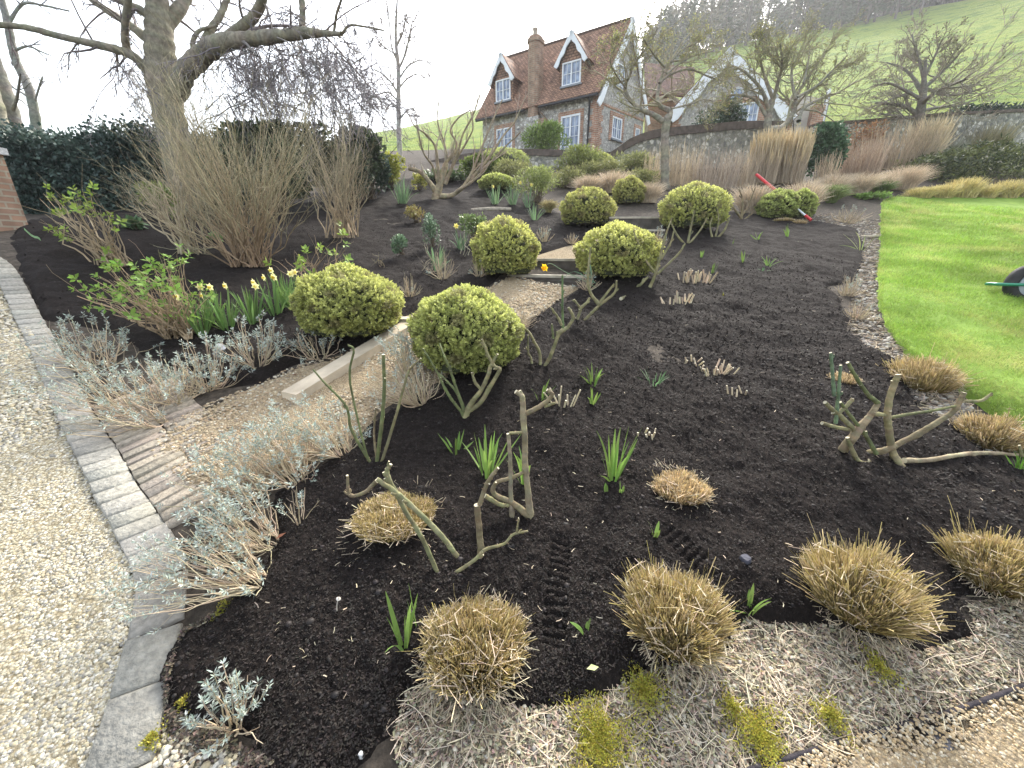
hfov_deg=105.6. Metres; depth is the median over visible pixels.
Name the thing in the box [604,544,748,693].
grass tussock
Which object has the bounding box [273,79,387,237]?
multi stem shrub
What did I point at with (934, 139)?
dry grass
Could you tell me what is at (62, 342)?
lavender
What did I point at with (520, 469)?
daffodil leaves
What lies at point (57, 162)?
evergreen hedge
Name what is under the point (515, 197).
daffodil clump
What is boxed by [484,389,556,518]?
pruned rose
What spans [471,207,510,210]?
log edging
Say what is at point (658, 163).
dry grass
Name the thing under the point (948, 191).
golden grass
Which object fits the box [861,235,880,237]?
stone slab
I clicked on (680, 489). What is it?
grass tussock
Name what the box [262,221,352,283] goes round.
budding shrub
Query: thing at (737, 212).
pruned rose
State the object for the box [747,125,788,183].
dry grass
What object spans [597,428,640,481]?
daffodil leaves
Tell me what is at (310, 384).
path board
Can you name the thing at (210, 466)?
lavender
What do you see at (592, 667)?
fallen leaf
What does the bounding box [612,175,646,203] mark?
clipped ball
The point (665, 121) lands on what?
orchard tree
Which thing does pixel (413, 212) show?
euphorbia
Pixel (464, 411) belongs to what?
pruned rose
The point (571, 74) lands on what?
window
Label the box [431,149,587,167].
wall
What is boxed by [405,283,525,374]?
clipped ball
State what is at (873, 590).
grass tussock
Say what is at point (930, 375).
grass tussock
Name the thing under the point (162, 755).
edge pebbles
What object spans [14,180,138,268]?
budding shrub
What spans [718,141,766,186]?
dry grass
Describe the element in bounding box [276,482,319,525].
lavender
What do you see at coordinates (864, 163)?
dry grass
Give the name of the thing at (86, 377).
lavender
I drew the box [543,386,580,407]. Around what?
stubble clump
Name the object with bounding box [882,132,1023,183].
juniper hedge
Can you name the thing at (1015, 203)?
lawn
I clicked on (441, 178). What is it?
pruned tree
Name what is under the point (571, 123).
window
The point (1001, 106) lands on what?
ivy hedge
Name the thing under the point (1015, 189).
golden grass
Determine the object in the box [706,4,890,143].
orchard tree
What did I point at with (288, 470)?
lavender
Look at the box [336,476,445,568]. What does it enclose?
grass tussock
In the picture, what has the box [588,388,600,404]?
daffodil leaves
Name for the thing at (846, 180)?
feather grass
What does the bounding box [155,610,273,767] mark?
soil crumbs
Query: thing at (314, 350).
lavender
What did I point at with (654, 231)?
garden step
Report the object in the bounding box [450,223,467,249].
daffodil clump
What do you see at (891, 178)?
feather grass
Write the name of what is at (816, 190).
feather grass
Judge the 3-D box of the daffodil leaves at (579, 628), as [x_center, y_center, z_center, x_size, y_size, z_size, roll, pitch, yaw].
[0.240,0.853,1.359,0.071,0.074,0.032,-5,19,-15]
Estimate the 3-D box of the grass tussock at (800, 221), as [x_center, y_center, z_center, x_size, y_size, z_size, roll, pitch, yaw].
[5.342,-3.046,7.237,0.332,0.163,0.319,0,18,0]
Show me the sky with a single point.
(466, 36)
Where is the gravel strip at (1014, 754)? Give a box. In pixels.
[819,697,1023,767]
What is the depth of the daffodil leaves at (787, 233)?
6.28 m
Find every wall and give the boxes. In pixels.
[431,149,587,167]
[610,121,786,170]
[807,109,1023,162]
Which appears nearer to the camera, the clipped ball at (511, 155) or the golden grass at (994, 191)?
the golden grass at (994, 191)
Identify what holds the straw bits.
on the mulch bed at (816, 240)
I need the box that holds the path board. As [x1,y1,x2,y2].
[281,316,412,402]
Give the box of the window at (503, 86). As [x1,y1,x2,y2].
[494,77,511,104]
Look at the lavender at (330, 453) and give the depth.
2.13 m
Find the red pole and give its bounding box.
[755,173,811,220]
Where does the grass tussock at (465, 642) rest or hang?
on the mulch bed at (816, 240)
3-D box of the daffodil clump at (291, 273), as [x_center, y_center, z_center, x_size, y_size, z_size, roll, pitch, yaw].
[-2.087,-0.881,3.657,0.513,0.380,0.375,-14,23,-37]
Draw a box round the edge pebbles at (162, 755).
[150,616,241,767]
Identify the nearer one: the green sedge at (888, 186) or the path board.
the path board
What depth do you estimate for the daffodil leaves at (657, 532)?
1.70 m
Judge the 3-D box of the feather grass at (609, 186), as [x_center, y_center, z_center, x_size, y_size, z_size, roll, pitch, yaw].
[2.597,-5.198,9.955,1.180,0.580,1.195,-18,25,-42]
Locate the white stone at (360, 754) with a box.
[358,751,362,759]
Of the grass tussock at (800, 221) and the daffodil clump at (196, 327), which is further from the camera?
the grass tussock at (800, 221)
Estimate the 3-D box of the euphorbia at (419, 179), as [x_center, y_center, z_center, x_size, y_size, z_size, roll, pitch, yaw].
[-2.423,-5.334,10.218,0.484,0.459,0.489,-6,19,-18]
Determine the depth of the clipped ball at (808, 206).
7.50 m
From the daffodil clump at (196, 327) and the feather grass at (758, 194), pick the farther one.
the feather grass at (758, 194)
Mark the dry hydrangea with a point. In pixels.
(869, 135)
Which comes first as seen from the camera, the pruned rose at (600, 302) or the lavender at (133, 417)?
the lavender at (133, 417)
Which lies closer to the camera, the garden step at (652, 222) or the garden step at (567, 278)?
the garden step at (567, 278)
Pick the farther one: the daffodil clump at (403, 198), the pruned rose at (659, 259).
the daffodil clump at (403, 198)
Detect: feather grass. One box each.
[568,173,608,191]
[594,167,636,192]
[638,180,668,202]
[728,182,782,213]
[779,177,836,203]
[809,172,858,188]
[839,169,894,193]
[869,173,907,191]
[877,162,942,190]
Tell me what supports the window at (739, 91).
in the gabled annexe
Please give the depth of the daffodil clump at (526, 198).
8.54 m
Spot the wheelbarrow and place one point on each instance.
(1012, 284)
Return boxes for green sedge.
[537,199,558,212]
[820,183,860,202]
[870,180,902,192]
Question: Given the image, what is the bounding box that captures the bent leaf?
[24,228,39,239]
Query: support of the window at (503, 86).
in the flint cottage
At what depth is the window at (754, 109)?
18.58 m
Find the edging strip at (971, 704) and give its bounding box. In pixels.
[744,682,1023,767]
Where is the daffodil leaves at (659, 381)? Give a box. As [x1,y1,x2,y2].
[641,370,668,385]
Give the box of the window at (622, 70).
[615,63,624,89]
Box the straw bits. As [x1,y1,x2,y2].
[254,279,1015,698]
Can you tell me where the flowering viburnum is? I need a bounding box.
[691,97,749,124]
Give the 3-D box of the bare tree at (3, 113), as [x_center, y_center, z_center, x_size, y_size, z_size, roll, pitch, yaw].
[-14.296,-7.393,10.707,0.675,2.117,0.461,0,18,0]
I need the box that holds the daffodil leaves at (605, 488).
[604,483,607,491]
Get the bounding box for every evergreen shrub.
[213,115,315,211]
[294,120,398,200]
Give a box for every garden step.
[395,315,430,324]
[507,274,586,282]
[536,240,598,269]
[607,216,664,228]
[645,229,664,234]
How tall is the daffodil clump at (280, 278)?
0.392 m
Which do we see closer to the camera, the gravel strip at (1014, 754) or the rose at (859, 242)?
the gravel strip at (1014, 754)
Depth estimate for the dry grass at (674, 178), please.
10.68 m
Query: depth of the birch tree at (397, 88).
12.79 m
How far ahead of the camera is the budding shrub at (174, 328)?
3.17 m
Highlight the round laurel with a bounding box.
[805,119,851,180]
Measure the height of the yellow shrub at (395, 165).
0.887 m
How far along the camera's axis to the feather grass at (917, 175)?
10.04 m
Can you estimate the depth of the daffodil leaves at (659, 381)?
2.75 m
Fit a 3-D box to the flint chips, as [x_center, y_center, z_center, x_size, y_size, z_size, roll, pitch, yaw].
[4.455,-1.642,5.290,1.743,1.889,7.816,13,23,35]
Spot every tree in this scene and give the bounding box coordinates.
[0,0,69,131]
[0,0,438,211]
[0,58,33,133]
[0,93,8,131]
[363,0,443,167]
[398,66,529,199]
[580,0,747,189]
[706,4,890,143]
[840,4,1023,146]
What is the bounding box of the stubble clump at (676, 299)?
[660,291,694,304]
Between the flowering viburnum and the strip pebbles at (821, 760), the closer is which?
the strip pebbles at (821, 760)
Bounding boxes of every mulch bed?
[10,177,595,387]
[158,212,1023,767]
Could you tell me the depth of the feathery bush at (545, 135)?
14.45 m
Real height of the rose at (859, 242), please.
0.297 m
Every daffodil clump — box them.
[154,296,190,327]
[173,293,215,336]
[188,284,233,323]
[190,282,244,330]
[230,279,281,324]
[256,274,294,315]
[259,269,297,309]
[267,267,294,306]
[390,178,418,203]
[425,247,449,270]
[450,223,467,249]
[486,185,508,204]
[501,181,521,204]
[520,183,536,207]
[527,204,545,220]
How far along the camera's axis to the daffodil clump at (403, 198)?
8.72 m
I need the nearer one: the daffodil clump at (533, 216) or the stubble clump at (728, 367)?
the stubble clump at (728, 367)
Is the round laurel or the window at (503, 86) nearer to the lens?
the round laurel
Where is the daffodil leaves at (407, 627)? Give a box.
[385,591,417,651]
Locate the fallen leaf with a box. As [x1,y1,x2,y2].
[587,664,597,669]
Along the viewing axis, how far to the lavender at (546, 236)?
6.02 m
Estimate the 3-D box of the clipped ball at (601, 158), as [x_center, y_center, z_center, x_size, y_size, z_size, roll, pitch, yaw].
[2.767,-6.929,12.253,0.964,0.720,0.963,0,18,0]
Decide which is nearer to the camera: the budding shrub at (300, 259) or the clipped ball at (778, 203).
the budding shrub at (300, 259)
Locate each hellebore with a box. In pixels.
[118,215,149,229]
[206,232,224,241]
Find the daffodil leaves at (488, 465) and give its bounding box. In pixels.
[461,429,519,478]
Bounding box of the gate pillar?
[0,147,27,230]
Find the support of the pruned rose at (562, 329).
on the mulch bed at (816, 240)
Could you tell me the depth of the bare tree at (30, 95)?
11.52 m
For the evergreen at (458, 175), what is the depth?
11.25 m
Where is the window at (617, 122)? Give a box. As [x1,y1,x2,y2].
[611,116,622,142]
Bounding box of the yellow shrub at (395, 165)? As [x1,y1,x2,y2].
[382,150,406,188]
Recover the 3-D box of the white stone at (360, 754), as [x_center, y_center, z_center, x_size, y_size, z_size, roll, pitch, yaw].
[-0.435,1.071,1.123,0.015,0.017,0.014,9,20,25]
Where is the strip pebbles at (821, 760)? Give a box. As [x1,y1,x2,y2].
[769,687,1023,767]
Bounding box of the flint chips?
[797,213,992,450]
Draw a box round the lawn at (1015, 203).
[874,196,1023,457]
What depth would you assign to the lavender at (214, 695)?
1.14 m
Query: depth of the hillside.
54.98 m
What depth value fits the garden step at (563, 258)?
5.12 m
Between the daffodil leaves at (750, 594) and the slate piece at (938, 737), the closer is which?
the slate piece at (938, 737)
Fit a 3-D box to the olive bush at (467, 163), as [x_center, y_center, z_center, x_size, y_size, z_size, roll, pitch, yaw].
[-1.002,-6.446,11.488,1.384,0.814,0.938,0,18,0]
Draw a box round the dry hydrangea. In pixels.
[845,119,889,161]
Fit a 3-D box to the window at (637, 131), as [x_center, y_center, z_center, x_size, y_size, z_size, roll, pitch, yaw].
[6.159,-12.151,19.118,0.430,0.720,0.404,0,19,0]
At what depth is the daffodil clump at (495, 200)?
8.85 m
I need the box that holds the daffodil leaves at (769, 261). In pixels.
[761,256,777,266]
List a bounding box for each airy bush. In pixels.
[490,157,531,184]
[548,163,586,187]
[577,156,626,177]
[626,161,660,185]
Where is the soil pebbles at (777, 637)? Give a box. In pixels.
[394,599,1023,767]
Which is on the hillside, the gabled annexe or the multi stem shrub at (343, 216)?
the gabled annexe
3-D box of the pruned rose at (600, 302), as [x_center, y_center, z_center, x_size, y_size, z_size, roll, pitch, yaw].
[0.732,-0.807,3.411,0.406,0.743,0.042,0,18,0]
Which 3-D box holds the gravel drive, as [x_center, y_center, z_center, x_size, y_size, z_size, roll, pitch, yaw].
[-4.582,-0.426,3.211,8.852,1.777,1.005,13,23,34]
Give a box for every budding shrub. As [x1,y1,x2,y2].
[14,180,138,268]
[47,239,225,339]
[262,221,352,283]
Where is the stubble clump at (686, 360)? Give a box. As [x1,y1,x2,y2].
[685,355,704,367]
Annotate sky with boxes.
[0,0,803,139]
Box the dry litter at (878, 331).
[807,213,981,446]
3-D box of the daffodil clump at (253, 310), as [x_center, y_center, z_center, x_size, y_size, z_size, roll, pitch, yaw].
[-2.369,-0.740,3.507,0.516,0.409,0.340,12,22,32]
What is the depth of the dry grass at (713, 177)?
10.08 m
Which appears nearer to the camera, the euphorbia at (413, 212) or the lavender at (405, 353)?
the lavender at (405, 353)
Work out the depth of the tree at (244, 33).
7.07 m
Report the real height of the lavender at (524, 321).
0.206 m
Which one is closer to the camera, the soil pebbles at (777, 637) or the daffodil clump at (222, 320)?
the soil pebbles at (777, 637)
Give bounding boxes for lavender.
[0,310,165,377]
[0,352,174,426]
[57,397,182,438]
[92,512,273,635]
[113,350,219,405]
[152,435,285,508]
[156,468,282,567]
[159,328,255,394]
[164,704,274,767]
[179,657,272,758]
[209,398,328,490]
[211,309,301,368]
[254,390,371,461]
[276,327,344,364]
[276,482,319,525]
[364,325,421,377]
[364,356,444,407]
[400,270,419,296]
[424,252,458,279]
[468,257,489,276]
[507,308,539,327]
[536,227,554,241]
[565,233,578,244]
[572,270,598,290]
[654,225,667,245]
[823,204,872,222]
[834,274,868,296]
[837,299,879,319]
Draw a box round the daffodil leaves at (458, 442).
[439,431,473,454]
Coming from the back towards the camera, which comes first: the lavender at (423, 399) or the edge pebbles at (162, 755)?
the lavender at (423, 399)
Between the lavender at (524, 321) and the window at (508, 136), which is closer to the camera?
the lavender at (524, 321)
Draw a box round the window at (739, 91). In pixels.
[730,87,743,99]
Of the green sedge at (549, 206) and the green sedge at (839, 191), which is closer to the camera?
the green sedge at (549, 206)
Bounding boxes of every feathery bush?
[512,164,559,201]
[520,118,573,149]
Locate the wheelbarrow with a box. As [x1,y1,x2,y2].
[984,266,1023,297]
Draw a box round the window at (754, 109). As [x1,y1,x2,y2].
[740,101,759,120]
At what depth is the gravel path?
2.58 m
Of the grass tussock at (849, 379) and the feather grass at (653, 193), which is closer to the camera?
the grass tussock at (849, 379)
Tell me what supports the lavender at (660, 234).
on the mulch bed at (816, 240)
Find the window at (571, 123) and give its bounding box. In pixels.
[560,113,580,149]
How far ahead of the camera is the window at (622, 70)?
17.39 m
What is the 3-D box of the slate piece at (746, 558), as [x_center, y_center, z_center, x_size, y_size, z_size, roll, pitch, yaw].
[0.956,0.715,1.587,0.044,0.022,0.042,-8,20,-24]
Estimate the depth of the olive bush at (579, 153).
11.83 m
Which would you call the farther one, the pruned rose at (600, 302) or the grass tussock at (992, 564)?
the pruned rose at (600, 302)
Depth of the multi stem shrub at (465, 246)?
5.37 m
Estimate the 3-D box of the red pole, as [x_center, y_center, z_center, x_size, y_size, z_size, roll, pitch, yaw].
[5.389,-3.752,7.760,0.056,1.034,1.407,-6,19,-18]
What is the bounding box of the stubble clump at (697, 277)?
[677,269,718,283]
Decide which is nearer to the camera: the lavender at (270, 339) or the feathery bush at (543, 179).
the lavender at (270, 339)
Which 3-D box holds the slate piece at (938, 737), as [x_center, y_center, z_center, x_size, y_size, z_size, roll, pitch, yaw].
[1.288,1.075,1.173,0.061,0.022,0.070,0,18,0]
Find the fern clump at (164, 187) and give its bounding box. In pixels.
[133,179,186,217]
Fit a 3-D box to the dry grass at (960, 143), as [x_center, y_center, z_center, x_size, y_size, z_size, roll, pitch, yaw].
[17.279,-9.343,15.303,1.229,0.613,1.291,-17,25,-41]
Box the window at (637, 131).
[635,128,639,135]
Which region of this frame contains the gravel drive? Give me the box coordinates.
[0,289,134,767]
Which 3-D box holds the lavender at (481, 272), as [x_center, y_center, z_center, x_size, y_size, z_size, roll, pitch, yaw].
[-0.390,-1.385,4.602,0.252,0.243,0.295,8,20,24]
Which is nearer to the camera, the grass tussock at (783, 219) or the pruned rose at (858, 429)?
the pruned rose at (858, 429)
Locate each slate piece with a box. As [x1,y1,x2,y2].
[739,554,750,564]
[925,726,953,750]
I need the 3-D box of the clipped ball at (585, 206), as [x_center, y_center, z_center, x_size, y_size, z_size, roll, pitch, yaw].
[1.386,-3.229,7.045,1.109,0.675,1.086,0,18,0]
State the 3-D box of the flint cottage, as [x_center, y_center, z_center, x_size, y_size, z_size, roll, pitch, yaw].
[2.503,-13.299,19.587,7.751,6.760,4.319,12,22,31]
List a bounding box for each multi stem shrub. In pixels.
[78,0,354,267]
[102,40,213,255]
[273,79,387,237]
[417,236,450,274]
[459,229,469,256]
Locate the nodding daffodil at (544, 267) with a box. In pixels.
[541,263,594,286]
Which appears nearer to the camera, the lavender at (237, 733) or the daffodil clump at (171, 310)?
the lavender at (237, 733)
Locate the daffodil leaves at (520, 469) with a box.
[505,447,530,484]
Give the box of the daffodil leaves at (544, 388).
[534,380,553,400]
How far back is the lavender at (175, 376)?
2.55 m
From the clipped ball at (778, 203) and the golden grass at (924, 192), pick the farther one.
the golden grass at (924, 192)
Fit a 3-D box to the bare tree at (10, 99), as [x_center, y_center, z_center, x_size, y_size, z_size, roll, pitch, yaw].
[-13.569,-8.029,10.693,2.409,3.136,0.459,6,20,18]
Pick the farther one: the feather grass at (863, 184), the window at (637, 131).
the window at (637, 131)
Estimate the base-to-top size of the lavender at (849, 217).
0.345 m
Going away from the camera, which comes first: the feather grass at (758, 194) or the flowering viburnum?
the feather grass at (758, 194)
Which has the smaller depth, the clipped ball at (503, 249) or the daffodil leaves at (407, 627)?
the daffodil leaves at (407, 627)
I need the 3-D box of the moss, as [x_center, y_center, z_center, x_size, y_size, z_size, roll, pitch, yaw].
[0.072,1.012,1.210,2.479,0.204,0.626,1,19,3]
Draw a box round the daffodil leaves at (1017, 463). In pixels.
[1005,453,1023,469]
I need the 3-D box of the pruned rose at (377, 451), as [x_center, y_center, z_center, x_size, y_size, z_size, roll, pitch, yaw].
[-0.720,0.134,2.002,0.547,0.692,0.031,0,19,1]
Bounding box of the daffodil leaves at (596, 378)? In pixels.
[583,362,602,386]
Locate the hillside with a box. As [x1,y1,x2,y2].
[372,0,1023,172]
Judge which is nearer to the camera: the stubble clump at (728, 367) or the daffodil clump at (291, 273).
the stubble clump at (728, 367)
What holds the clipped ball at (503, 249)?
on the mulch bed at (385, 204)
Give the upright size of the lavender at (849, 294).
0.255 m
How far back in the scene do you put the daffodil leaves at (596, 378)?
2.72 m
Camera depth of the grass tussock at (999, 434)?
2.20 m
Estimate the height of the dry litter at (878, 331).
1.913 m
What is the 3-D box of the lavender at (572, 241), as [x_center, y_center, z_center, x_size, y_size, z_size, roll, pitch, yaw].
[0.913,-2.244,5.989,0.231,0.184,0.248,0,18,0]
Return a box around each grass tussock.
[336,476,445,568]
[395,583,537,735]
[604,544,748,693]
[645,458,717,512]
[774,217,793,220]
[784,514,966,662]
[793,219,807,223]
[825,371,863,385]
[876,343,983,397]
[922,495,1023,608]
[948,405,1023,453]
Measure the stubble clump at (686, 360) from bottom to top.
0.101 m
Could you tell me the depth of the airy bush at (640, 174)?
10.33 m
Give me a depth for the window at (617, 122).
18.03 m
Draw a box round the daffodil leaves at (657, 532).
[651,521,659,537]
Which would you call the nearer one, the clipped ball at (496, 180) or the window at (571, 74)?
the clipped ball at (496, 180)
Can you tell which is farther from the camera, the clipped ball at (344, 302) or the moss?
the clipped ball at (344, 302)
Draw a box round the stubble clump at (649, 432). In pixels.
[637,428,655,439]
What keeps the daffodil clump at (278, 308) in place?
on the mulch bed at (385, 204)
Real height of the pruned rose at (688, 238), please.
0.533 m
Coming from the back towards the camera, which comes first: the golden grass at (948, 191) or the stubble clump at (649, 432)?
the golden grass at (948, 191)
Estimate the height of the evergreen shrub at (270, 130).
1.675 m
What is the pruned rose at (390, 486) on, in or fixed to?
on the mulch bed at (816, 240)
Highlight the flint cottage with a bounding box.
[475,16,650,151]
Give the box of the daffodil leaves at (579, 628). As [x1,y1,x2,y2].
[570,618,590,634]
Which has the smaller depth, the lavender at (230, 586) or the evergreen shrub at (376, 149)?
the lavender at (230, 586)
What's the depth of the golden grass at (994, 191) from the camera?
9.29 m
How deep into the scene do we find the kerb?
1.65 m
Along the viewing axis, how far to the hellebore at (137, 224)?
5.38 m
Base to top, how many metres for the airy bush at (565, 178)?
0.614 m
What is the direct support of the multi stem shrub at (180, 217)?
on the mulch bed at (385, 204)
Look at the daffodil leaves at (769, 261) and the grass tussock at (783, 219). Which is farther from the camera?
the grass tussock at (783, 219)
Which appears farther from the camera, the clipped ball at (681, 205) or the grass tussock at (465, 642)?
the clipped ball at (681, 205)
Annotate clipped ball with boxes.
[288,261,404,337]
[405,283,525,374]
[469,213,541,274]
[477,172,515,189]
[485,146,529,169]
[559,186,617,224]
[572,219,664,277]
[589,151,614,175]
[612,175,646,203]
[657,180,734,228]
[754,187,801,217]
[787,188,819,218]
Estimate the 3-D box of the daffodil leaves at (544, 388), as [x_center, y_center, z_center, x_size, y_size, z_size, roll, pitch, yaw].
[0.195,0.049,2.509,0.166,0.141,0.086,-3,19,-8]
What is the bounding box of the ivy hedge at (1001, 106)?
[944,100,1023,119]
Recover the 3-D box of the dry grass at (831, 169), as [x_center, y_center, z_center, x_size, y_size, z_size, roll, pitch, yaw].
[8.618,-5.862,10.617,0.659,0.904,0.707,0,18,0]
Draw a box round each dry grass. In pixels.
[644,144,671,184]
[660,136,708,185]
[691,141,746,190]
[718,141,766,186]
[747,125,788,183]
[774,123,816,183]
[813,148,842,186]
[835,130,896,176]
[860,117,936,171]
[900,106,966,168]
[941,137,972,153]
[965,120,1023,151]
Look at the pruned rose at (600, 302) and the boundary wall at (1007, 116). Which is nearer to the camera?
the pruned rose at (600, 302)
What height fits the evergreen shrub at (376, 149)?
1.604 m
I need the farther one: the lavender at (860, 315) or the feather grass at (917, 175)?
the feather grass at (917, 175)
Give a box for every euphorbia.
[403,204,425,222]
[411,173,427,189]
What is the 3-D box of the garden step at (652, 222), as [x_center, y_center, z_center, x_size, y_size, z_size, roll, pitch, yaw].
[2.220,-3.039,7.491,0.960,0.224,1.412,1,19,3]
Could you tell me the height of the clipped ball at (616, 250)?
0.656 m
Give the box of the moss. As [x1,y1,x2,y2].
[135,590,921,767]
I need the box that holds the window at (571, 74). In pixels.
[560,58,581,88]
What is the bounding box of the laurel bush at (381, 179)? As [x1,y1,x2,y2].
[354,152,392,199]
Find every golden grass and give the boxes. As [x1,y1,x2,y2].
[900,185,941,197]
[924,182,966,197]
[944,175,998,197]
[978,184,1010,197]
[985,178,1023,197]
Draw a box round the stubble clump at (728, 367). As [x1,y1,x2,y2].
[700,359,739,376]
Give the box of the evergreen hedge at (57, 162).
[0,110,268,214]
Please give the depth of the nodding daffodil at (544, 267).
4.20 m
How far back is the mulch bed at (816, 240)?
1.95 m
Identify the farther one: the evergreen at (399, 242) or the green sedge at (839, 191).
the green sedge at (839, 191)
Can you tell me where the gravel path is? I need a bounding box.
[162,277,577,497]
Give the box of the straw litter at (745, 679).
[386,593,1023,767]
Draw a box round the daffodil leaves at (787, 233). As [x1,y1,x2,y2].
[783,227,789,236]
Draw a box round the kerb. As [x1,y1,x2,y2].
[0,257,187,767]
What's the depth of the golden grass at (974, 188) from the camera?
9.27 m
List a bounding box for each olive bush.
[455,152,500,179]
[550,143,607,175]
[588,149,654,173]
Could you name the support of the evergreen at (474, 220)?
on the mulch bed at (385, 204)
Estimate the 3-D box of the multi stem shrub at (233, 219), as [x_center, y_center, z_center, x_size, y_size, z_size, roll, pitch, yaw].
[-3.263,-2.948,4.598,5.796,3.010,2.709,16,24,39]
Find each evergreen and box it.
[390,233,407,254]
[421,212,440,246]
[424,164,467,181]
[457,211,486,240]
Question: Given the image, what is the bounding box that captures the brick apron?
[92,378,250,529]
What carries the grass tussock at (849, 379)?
on the mulch bed at (816, 240)
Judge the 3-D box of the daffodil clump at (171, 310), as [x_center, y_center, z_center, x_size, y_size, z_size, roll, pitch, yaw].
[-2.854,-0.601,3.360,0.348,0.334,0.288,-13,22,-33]
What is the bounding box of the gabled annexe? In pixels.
[644,47,830,136]
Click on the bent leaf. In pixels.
(37, 237)
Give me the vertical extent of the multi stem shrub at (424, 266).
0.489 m
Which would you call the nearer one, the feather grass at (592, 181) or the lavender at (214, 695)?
the lavender at (214, 695)
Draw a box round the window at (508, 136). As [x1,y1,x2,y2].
[496,127,512,148]
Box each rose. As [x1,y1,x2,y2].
[313,344,420,462]
[343,461,527,573]
[423,339,501,417]
[474,467,498,558]
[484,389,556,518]
[519,275,575,365]
[572,247,618,319]
[619,217,685,299]
[671,210,707,242]
[708,208,729,236]
[724,187,755,218]
[820,352,1023,466]
[841,233,878,249]
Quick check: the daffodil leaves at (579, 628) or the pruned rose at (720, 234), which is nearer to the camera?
the daffodil leaves at (579, 628)
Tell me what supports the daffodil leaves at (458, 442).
on the mulch bed at (816, 240)
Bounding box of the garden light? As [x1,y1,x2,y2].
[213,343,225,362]
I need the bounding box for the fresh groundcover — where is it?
[853,190,892,199]
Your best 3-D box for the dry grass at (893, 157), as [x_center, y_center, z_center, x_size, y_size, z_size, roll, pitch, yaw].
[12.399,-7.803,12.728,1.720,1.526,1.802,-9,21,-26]
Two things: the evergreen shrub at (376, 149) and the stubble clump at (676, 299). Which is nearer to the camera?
the stubble clump at (676, 299)
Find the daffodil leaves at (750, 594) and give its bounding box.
[730,583,770,615]

